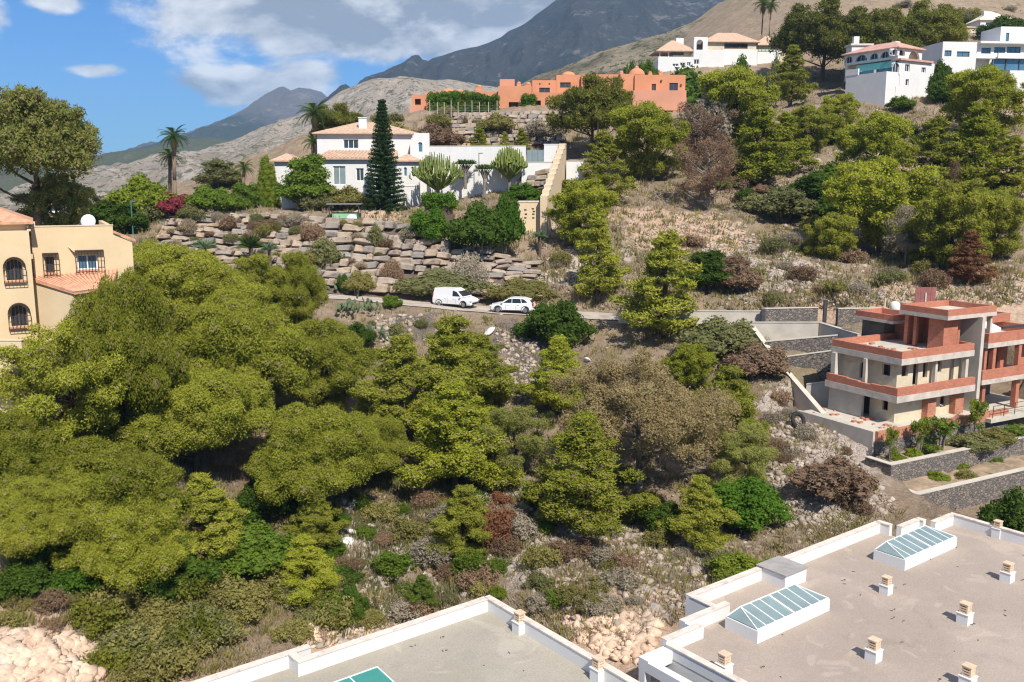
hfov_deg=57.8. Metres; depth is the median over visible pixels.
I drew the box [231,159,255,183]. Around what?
palm tree
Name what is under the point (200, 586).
scrub bush
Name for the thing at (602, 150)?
pine tree
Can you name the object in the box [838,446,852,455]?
scrub bush
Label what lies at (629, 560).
scrub bush
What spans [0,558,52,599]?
bush
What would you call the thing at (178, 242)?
wall tussock
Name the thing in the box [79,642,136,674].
scrub bush
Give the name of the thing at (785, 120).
pine tree
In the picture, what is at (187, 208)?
wall tussock
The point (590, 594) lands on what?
scrub bush
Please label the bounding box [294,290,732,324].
road
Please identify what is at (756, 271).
scrub bush
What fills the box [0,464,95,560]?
pine tree
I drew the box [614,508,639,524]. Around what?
scrub bush
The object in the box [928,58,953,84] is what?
shrub
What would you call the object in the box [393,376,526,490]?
pine tree
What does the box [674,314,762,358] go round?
bush
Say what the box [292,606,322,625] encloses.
scrub bush
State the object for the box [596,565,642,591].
scrub bush
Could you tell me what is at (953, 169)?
dead pine
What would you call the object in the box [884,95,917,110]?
shrub
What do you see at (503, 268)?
boulder wall
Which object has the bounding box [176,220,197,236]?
wall tussock
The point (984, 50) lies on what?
window
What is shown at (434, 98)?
hedge
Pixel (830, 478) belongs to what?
bush
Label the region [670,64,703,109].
hedge
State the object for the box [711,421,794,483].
pine tree
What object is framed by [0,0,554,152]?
sky
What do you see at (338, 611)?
scrub bush
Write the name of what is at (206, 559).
scrub bush
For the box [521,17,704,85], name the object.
scrub hill
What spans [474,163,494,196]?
dragon tree
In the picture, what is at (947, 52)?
window
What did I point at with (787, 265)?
scrub bush
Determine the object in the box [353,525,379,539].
scrub bush
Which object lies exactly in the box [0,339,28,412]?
garden wall
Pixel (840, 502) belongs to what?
scrub bush
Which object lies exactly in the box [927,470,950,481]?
scrub bush
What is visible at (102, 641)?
scrub bush
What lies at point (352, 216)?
round panel
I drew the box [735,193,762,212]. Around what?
scrub bush
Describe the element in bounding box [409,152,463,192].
candelabra cactus
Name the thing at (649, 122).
pine tree
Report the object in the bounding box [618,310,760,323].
boundary wall
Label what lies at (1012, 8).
scrub bush
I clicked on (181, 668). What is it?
scrub bush
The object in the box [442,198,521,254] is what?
bush
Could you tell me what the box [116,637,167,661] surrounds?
scrub bush
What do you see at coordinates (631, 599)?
scrub bush
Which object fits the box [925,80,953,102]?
bush
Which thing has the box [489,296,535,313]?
parked car
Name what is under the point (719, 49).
white villa
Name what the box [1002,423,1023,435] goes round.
shrub
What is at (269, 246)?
agave
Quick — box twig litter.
[761,547,1023,680]
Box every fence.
[429,100,488,116]
[527,150,543,161]
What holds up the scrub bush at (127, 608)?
on the hillside
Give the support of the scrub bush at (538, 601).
on the hillside
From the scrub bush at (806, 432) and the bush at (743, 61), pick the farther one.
the bush at (743, 61)
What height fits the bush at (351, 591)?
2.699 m
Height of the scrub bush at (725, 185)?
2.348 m
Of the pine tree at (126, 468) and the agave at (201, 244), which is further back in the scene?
the agave at (201, 244)
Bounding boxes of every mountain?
[101,87,326,154]
[315,0,724,107]
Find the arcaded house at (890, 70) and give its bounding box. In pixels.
[841,41,934,105]
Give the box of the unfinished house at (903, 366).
[800,300,1023,456]
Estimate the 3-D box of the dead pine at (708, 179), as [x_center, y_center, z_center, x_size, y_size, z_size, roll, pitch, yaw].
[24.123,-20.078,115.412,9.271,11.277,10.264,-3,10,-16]
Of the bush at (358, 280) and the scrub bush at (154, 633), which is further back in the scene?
the bush at (358, 280)
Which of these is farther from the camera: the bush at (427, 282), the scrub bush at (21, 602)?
the bush at (427, 282)
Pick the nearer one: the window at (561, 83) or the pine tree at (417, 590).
the pine tree at (417, 590)
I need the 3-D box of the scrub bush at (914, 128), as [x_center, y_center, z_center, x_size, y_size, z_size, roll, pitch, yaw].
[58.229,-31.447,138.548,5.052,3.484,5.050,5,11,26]
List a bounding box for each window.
[6,260,22,279]
[11,305,26,325]
[45,257,54,272]
[77,254,97,269]
[333,166,345,184]
[343,139,357,147]
[356,168,363,180]
[418,142,421,151]
[539,88,549,91]
[560,82,570,87]
[669,83,677,89]
[671,52,683,54]
[724,43,747,48]
[857,55,866,61]
[872,53,877,59]
[882,52,888,57]
[892,63,897,71]
[905,64,908,71]
[944,50,950,55]
[957,51,968,56]
[981,48,990,53]
[994,47,1004,52]
[1007,47,1019,52]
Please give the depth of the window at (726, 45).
212.27 m
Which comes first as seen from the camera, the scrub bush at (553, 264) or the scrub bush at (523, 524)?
the scrub bush at (523, 524)
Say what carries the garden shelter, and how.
on the hillside
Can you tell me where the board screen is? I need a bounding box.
[915,287,935,302]
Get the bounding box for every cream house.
[0,207,135,414]
[966,11,1002,26]
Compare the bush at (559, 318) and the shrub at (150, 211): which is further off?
the shrub at (150, 211)
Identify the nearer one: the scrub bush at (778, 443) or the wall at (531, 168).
the scrub bush at (778, 443)
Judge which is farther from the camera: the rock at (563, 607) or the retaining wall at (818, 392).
the retaining wall at (818, 392)
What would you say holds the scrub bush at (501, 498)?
on the hillside
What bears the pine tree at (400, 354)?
on the hillside
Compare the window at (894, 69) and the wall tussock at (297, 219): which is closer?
the wall tussock at (297, 219)
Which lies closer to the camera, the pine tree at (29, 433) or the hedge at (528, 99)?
the pine tree at (29, 433)
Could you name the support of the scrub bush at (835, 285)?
on the hillside
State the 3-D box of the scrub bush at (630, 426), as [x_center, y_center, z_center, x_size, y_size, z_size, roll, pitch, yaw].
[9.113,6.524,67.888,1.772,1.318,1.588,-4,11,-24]
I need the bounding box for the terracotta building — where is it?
[410,66,686,112]
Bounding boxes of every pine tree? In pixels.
[0,82,103,225]
[0,316,161,448]
[0,409,78,487]
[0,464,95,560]
[9,170,102,228]
[33,434,194,549]
[45,492,190,593]
[52,265,192,432]
[88,365,276,472]
[133,239,269,331]
[167,471,250,559]
[168,287,316,394]
[230,252,296,316]
[243,401,390,505]
[267,249,328,330]
[271,317,379,412]
[276,533,341,604]
[280,483,350,547]
[308,102,363,137]
[346,332,450,436]
[351,413,414,487]
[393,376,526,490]
[395,314,515,426]
[403,573,438,615]
[421,483,496,560]
[453,332,521,403]
[468,126,491,145]
[468,405,555,472]
[498,131,510,145]
[513,127,531,150]
[517,334,592,414]
[519,410,661,538]
[544,177,621,249]
[545,71,636,154]
[572,211,632,304]
[577,128,638,196]
[608,100,693,181]
[608,228,702,338]
[654,474,741,554]
[659,342,718,401]
[681,364,770,457]
[696,65,782,140]
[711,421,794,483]
[721,100,799,186]
[760,111,820,175]
[765,43,819,106]
[766,0,888,82]
[790,104,837,151]
[801,211,859,260]
[818,92,863,141]
[822,154,943,252]
[827,5,925,63]
[833,110,920,170]
[889,114,963,199]
[890,0,970,47]
[896,213,949,263]
[905,177,1012,267]
[931,99,1012,183]
[938,63,1023,137]
[946,228,999,284]
[959,188,1023,258]
[979,134,1023,196]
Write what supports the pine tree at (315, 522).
on the hillside
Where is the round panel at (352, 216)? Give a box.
[347,214,356,218]
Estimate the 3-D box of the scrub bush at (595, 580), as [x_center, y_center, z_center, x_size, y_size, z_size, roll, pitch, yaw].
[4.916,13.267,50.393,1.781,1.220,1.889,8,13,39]
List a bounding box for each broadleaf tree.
[102,172,178,210]
[274,153,339,209]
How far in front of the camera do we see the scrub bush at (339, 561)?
52.99 m
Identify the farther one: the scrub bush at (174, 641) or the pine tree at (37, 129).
the pine tree at (37, 129)
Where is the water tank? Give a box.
[332,212,357,218]
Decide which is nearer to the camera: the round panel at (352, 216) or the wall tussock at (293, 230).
the wall tussock at (293, 230)
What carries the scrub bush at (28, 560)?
on the hillside
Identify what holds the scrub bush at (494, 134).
on the hillside
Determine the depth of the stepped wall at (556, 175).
107.77 m
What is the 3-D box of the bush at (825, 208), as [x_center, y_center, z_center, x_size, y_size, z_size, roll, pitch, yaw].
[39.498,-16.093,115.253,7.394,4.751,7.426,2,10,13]
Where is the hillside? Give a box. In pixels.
[0,0,1023,681]
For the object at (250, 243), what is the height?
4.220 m
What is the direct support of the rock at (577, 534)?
on the hillside
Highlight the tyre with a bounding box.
[791,412,805,428]
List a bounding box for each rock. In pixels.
[0,625,11,632]
[13,630,29,640]
[342,537,356,545]
[347,497,357,509]
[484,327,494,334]
[505,567,511,573]
[559,604,571,610]
[568,528,581,538]
[590,535,601,542]
[605,583,615,590]
[612,619,622,626]
[637,585,653,595]
[648,602,661,611]
[687,565,704,573]
[860,465,870,471]
[867,495,879,501]
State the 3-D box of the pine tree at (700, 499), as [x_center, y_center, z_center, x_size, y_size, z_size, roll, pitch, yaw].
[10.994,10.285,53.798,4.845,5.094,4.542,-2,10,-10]
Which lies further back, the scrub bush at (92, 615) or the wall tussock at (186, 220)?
the wall tussock at (186, 220)
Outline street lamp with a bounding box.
[130,201,135,233]
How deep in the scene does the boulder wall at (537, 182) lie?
115.23 m
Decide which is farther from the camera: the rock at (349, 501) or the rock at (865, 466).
the rock at (865, 466)
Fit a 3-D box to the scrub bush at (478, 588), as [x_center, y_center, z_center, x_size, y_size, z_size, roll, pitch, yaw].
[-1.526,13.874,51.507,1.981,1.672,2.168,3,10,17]
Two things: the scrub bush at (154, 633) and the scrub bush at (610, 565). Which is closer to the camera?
the scrub bush at (154, 633)
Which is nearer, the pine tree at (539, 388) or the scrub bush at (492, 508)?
the scrub bush at (492, 508)
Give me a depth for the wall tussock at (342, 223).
101.60 m
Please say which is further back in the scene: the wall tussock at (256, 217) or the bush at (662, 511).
the wall tussock at (256, 217)
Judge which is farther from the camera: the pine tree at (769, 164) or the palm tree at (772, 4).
the palm tree at (772, 4)
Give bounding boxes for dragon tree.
[455,159,477,188]
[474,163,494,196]
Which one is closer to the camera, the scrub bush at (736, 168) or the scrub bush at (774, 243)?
the scrub bush at (774, 243)
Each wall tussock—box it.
[166,227,179,236]
[171,238,181,245]
[176,208,190,218]
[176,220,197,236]
[180,218,194,222]
[181,202,199,218]
[187,207,205,223]
[198,208,213,217]
[204,231,214,237]
[211,211,223,220]
[217,214,237,231]
[222,232,239,244]
[240,230,261,242]
[246,220,261,230]
[248,213,264,222]
[252,221,276,238]
[259,218,274,227]
[270,221,281,231]
[274,218,285,226]
[276,214,286,220]
[284,213,308,226]
[288,225,300,234]
[303,248,321,264]
[339,219,347,226]
[351,232,362,238]
[352,220,362,225]
[353,262,367,269]
[378,238,393,247]
[398,227,416,238]
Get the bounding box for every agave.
[190,237,219,249]
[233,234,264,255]
[258,240,277,266]
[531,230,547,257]
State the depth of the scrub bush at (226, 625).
44.56 m
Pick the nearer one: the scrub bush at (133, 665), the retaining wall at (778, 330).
the scrub bush at (133, 665)
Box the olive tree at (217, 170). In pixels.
[191,158,241,187]
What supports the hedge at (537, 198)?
on the hillside
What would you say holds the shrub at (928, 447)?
on the terrace ground at (946, 448)
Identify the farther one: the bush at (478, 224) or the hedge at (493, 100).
the hedge at (493, 100)
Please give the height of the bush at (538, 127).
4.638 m
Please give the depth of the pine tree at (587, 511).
54.32 m
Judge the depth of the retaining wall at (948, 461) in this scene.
63.90 m
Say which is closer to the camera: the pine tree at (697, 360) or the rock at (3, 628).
the rock at (3, 628)
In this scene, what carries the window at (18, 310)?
in the cream house at (48, 273)
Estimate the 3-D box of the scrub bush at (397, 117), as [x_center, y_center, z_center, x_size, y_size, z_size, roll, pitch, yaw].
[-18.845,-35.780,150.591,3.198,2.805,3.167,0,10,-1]
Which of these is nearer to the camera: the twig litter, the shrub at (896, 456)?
the twig litter
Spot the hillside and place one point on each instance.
(736, 16)
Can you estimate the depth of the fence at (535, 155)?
116.28 m
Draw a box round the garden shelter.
[326,203,363,218]
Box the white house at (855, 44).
[844,36,873,81]
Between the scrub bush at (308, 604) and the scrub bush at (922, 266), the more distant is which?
the scrub bush at (922, 266)
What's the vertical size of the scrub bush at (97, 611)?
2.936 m
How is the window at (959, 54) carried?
in the modern house at (1002, 47)
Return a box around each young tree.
[884,427,899,460]
[908,418,932,449]
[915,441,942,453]
[921,415,961,449]
[966,398,988,433]
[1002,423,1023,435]
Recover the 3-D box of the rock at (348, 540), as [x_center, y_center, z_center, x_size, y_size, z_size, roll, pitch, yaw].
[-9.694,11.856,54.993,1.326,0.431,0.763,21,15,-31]
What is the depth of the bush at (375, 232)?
98.73 m
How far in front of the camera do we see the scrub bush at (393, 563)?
52.79 m
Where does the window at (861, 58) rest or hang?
in the arcaded house at (890, 70)
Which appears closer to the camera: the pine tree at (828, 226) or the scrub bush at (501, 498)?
the scrub bush at (501, 498)
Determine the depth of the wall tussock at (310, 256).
96.44 m
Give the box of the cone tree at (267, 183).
[255,154,281,208]
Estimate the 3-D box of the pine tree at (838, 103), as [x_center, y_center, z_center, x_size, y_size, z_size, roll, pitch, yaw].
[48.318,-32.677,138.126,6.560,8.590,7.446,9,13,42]
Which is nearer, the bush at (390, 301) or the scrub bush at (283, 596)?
the scrub bush at (283, 596)
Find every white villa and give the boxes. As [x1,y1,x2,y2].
[269,117,429,208]
[649,33,784,71]
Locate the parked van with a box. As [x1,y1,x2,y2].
[432,287,478,307]
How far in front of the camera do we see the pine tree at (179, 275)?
67.90 m
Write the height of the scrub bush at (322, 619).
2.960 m
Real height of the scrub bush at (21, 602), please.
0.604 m
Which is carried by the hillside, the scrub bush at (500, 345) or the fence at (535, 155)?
the scrub bush at (500, 345)
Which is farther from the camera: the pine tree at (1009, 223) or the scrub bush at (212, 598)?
the pine tree at (1009, 223)
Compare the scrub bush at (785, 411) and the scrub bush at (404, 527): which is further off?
the scrub bush at (785, 411)
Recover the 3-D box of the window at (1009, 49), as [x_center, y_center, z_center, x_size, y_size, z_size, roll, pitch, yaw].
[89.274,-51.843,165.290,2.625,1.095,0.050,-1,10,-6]
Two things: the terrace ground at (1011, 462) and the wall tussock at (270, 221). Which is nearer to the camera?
the terrace ground at (1011, 462)
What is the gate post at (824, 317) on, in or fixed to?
on the hillside
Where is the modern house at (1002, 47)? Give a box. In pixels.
[921,26,1023,90]
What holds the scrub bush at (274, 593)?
on the hillside
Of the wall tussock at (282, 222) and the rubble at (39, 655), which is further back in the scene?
the wall tussock at (282, 222)
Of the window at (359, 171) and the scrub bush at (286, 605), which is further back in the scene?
the window at (359, 171)
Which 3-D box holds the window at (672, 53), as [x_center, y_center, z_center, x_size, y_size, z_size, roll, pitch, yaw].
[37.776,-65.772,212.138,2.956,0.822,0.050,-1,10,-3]
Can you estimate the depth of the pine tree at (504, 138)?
140.55 m
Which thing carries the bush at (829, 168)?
on the hillside
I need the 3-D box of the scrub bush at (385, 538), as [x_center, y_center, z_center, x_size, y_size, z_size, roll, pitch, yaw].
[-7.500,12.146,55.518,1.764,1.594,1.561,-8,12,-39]
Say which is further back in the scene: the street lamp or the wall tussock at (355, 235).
the wall tussock at (355, 235)
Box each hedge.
[420,191,459,224]
[425,90,455,110]
[450,90,475,112]
[473,92,500,112]
[507,182,541,200]
[519,93,537,105]
[526,195,540,200]
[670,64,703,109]
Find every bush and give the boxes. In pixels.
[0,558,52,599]
[0,592,18,608]
[0,608,30,627]
[11,554,40,563]
[13,537,60,561]
[16,595,41,610]
[31,586,71,613]
[37,617,64,633]
[39,557,105,596]
[42,558,54,568]
[62,593,82,608]
[67,597,130,640]
[74,596,114,627]
[74,625,95,637]
[75,579,141,622]
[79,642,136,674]
[88,199,151,233]
[90,620,164,669]
[96,617,165,647]
[102,644,153,680]
[108,639,200,681]
[111,597,136,625]
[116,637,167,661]
[120,629,168,667]
[123,597,172,625]
[127,583,195,617]
[128,534,224,600]
[133,647,199,679]
[134,614,173,635]
[136,598,187,626]
[140,615,183,643]
[149,625,179,655]
[154,191,188,217]
[154,619,198,645]
[160,601,226,649]
[169,564,208,603]
[175,600,226,627]
[181,183,235,210]
[185,556,211,584]
[186,635,217,660]
[187,608,241,655]
[193,587,241,608]
[194,565,236,595]
[207,519,296,578]
[208,577,272,624]
[210,570,241,591]
[214,619,248,647]
[223,597,264,627]
[226,196,253,209]
[228,182,271,208]
[234,476,300,525]
[237,576,268,594]
[254,566,302,592]
[266,617,313,644]
[268,582,293,604]
[269,585,300,602]
[272,575,304,610]
[286,572,339,612]
[286,593,327,617]
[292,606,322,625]
[295,192,335,210]
[299,221,325,240]
[303,234,345,267]
[304,553,341,573]
[309,595,364,630]
[310,592,359,630]
[320,542,348,557]
[323,511,352,526]
[325,568,351,595]
[327,555,346,566]
[328,185,372,209]
[334,273,347,291]
[338,564,367,584]
[339,582,370,619]
[341,269,376,295]
[343,321,378,344]
[344,556,365,569]
[346,494,373,510]
[353,499,399,523]
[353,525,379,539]
[357,608,386,628]
[366,320,375,324]
[367,223,385,246]
[368,550,417,579]
[369,112,390,121]
[371,529,396,549]
[379,258,403,278]
[382,295,402,307]
[384,597,422,622]
[388,111,404,121]
[388,266,497,295]
[388,321,406,335]
[389,515,429,541]
[389,582,412,592]
[390,120,409,129]
[391,502,412,514]
[392,597,438,619]
[393,584,433,610]
[400,207,449,240]
[408,535,452,569]
[409,490,437,510]
[413,318,429,327]
[415,122,469,145]
[425,111,451,126]
[427,502,446,526]
[432,562,457,581]
[435,105,457,114]
[435,474,450,483]
[435,494,451,499]
[435,497,447,506]
[442,123,454,130]
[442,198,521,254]
[449,250,490,294]
[449,548,488,574]
[450,561,500,590]
[458,115,468,123]
[458,504,516,548]
[462,472,494,487]
[467,576,499,597]
[469,488,489,505]
[470,492,492,504]
[475,111,519,131]
[481,501,502,513]
[482,276,558,299]
[482,557,507,573]
[486,129,500,137]
[489,491,515,507]
[489,535,523,557]
[489,585,507,599]
[494,343,509,349]
[496,190,526,253]
[498,503,533,514]
[500,512,542,542]
[509,299,598,345]
[518,119,555,137]
[519,543,564,568]
[521,569,555,592]
[522,488,542,507]
[525,592,550,612]
[532,519,555,532]
[545,588,568,608]
[547,539,583,561]
[548,250,572,265]
[550,259,564,267]
[550,583,585,605]
[561,179,576,194]
[563,237,574,245]
[570,535,595,559]
[579,589,607,611]
[582,589,624,621]
[583,543,617,563]
[586,572,617,592]
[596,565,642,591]
[599,557,621,571]
[603,530,622,538]
[604,461,634,484]
[610,551,642,570]
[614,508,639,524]
[624,595,645,605]
[625,422,641,432]
[631,486,663,502]
[634,500,684,533]
[641,527,673,547]
[661,345,671,349]
[673,546,695,558]
[674,90,736,148]
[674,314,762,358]
[675,249,736,287]
[676,233,705,246]
[699,555,719,570]
[705,475,796,533]
[705,551,759,579]
[708,565,731,581]
[712,550,735,558]
[714,176,744,189]
[715,262,765,292]
[719,341,790,379]
[721,254,750,267]
[724,164,746,172]
[730,53,756,76]
[734,187,757,198]
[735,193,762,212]
[737,135,765,143]
[738,184,819,220]
[746,265,759,289]
[751,266,764,274]
[752,183,768,193]
[758,234,789,253]
[759,409,786,423]
[761,291,784,305]
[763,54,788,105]
[763,290,779,300]
[763,438,788,450]
[764,185,776,192]
[769,387,793,404]
[774,451,794,464]
[775,260,794,270]
[779,447,800,456]
[781,406,799,417]
[782,230,803,243]
[783,454,879,502]
[784,170,830,199]
[785,263,819,280]
[788,241,810,252]
[792,422,819,440]
[799,214,820,227]
[804,160,839,178]
[804,194,850,217]
[809,284,826,293]
[815,131,835,140]
[819,278,848,292]
[835,496,854,506]
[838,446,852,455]
[839,248,869,263]
[841,497,875,515]
[846,279,870,296]
[849,243,872,251]
[873,267,910,283]
[879,265,902,274]
[894,0,912,7]
[909,123,920,132]
[909,258,937,274]
[910,134,920,143]
[915,267,952,288]
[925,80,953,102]
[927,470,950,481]
[953,468,976,479]
[954,175,983,187]
[956,463,970,469]
[959,12,978,22]
[963,7,981,15]
[972,14,1023,37]
[975,484,1023,531]
[980,145,1019,155]
[984,178,1015,190]
[988,457,1003,463]
[1004,4,1018,11]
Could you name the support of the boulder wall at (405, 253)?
on the hillside
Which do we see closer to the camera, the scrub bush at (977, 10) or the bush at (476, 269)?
the bush at (476, 269)
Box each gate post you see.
[761,308,764,321]
[822,299,827,322]
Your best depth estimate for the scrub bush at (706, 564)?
51.21 m
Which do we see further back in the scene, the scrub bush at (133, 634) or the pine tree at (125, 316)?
the pine tree at (125, 316)
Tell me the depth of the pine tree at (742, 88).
134.36 m
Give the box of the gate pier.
[544,144,557,161]
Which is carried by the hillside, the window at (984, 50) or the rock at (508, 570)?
the rock at (508, 570)
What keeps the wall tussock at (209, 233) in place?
on the boulder wall at (405, 253)
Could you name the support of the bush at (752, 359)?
on the hillside
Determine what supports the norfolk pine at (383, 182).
on the hillside
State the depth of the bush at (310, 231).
99.67 m
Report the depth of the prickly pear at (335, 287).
94.21 m
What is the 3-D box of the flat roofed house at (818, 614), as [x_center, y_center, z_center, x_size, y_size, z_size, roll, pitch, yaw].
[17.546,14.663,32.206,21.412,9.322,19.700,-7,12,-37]
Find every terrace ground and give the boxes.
[876,431,1023,461]
[902,455,1023,490]
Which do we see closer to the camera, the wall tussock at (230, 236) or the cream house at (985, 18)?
the wall tussock at (230, 236)
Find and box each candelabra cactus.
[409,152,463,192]
[490,146,527,191]
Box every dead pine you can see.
[549,347,741,493]
[672,101,739,174]
[673,134,749,209]
[879,203,934,263]
[921,158,963,186]
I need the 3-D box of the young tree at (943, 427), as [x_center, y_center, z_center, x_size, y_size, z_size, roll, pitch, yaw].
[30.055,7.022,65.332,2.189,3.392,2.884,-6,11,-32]
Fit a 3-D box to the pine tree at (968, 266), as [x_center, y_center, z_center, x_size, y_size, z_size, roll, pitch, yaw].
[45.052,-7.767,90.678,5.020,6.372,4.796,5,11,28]
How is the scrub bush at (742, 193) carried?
on the hillside
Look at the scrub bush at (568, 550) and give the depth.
52.62 m
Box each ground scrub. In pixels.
[0,301,906,681]
[119,5,1023,309]
[132,5,1023,309]
[306,463,541,636]
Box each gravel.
[228,92,1022,307]
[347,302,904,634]
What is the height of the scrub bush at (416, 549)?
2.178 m
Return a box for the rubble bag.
[889,301,899,309]
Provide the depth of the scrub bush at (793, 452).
64.32 m
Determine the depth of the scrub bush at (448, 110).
153.09 m
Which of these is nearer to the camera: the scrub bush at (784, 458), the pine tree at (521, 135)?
the scrub bush at (784, 458)
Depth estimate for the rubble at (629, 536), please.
61.89 m
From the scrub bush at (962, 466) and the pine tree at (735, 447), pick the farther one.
the scrub bush at (962, 466)
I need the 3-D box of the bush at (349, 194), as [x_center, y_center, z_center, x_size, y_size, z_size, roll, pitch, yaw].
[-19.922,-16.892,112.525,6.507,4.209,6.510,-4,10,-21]
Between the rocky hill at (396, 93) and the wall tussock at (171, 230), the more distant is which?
the rocky hill at (396, 93)
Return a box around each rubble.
[0,626,106,681]
[27,144,1022,648]
[297,612,385,647]
[561,610,664,666]
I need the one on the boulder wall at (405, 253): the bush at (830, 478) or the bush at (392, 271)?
the bush at (392, 271)
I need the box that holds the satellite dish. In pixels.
[80,214,95,224]
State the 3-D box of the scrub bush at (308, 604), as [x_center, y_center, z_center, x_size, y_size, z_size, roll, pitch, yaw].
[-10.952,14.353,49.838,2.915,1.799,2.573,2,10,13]
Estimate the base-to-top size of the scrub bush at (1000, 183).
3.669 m
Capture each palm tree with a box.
[156,124,190,194]
[156,146,185,192]
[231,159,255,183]
[295,100,330,154]
[300,135,316,154]
[752,0,775,38]
[761,0,779,35]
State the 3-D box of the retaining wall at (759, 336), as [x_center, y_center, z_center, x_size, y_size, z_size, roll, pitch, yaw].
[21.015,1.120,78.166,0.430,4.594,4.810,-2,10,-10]
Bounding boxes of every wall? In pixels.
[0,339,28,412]
[149,212,433,300]
[415,237,544,300]
[429,146,525,200]
[444,110,565,148]
[518,168,549,188]
[522,162,552,191]
[540,144,566,237]
[566,161,583,180]
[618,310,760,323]
[749,322,818,339]
[750,325,770,349]
[765,307,818,321]
[766,334,837,352]
[784,371,825,413]
[785,350,838,381]
[806,381,828,407]
[818,322,860,338]
[835,307,883,327]
[865,435,1023,480]
[909,467,1023,510]
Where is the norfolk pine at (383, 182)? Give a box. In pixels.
[361,99,409,217]
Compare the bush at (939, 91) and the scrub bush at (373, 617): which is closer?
the scrub bush at (373, 617)
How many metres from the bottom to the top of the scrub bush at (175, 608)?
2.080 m
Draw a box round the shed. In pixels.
[967,26,976,32]
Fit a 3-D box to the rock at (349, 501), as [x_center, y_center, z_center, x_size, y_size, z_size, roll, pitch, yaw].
[-10.254,10.401,59.554,0.840,0.474,1.458,-13,26,29]
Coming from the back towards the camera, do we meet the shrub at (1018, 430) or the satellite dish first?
the shrub at (1018, 430)
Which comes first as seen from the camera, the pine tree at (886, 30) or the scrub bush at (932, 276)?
the scrub bush at (932, 276)
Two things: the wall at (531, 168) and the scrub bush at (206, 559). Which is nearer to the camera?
the scrub bush at (206, 559)
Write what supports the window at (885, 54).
in the arcaded house at (890, 70)
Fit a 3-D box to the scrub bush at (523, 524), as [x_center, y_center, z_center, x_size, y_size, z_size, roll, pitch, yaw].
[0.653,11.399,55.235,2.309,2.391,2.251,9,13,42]
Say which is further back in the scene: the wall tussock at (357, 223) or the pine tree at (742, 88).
the pine tree at (742, 88)
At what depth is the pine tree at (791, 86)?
161.76 m
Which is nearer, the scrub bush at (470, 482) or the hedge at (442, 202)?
the scrub bush at (470, 482)
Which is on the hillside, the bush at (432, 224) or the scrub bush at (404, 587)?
the scrub bush at (404, 587)
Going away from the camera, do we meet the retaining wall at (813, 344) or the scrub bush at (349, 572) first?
the scrub bush at (349, 572)
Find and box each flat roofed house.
[191,595,638,681]
[638,512,1023,681]
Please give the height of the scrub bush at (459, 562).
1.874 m
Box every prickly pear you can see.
[327,285,349,293]
[335,295,380,313]
[361,323,390,341]
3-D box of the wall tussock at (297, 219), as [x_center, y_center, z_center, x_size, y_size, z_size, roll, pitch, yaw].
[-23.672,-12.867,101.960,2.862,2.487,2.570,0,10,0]
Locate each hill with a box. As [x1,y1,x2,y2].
[0,76,497,211]
[0,137,231,192]
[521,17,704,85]
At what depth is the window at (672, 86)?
159.10 m
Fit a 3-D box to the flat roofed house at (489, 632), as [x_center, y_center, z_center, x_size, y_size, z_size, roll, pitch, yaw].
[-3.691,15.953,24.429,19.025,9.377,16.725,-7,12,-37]
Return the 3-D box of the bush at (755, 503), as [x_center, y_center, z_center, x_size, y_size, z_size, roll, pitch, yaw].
[13.788,10.085,55.693,5.828,4.071,5.828,-1,10,-4]
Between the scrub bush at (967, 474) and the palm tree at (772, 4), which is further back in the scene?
the palm tree at (772, 4)
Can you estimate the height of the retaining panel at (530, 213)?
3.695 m
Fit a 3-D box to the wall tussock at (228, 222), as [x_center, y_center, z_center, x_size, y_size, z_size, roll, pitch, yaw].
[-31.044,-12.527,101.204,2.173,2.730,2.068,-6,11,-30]
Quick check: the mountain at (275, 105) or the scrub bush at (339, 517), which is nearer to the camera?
the scrub bush at (339, 517)
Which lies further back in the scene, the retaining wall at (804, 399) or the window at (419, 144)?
the window at (419, 144)
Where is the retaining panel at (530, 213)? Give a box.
[518,201,539,232]
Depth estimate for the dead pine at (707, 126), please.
126.26 m
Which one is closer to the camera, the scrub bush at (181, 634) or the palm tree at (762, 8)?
the scrub bush at (181, 634)
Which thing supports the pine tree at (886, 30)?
on the hillside
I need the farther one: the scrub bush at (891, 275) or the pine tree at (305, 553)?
the scrub bush at (891, 275)
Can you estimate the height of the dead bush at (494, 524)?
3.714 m
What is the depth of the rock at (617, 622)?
47.04 m
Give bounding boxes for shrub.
[136,200,165,220]
[623,58,635,73]
[638,58,659,74]
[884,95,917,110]
[885,450,907,460]
[904,447,923,457]
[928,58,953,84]
[941,432,1001,452]
[978,426,1018,445]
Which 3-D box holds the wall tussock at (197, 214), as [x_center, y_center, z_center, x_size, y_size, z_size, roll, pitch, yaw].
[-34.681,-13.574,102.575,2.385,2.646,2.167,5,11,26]
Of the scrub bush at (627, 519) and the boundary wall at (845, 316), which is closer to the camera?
the scrub bush at (627, 519)
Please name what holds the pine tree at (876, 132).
on the hillside
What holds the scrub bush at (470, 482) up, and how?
on the hillside
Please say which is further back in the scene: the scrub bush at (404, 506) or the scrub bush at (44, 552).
the scrub bush at (404, 506)
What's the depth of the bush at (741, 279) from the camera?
91.09 m
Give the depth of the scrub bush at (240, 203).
105.74 m

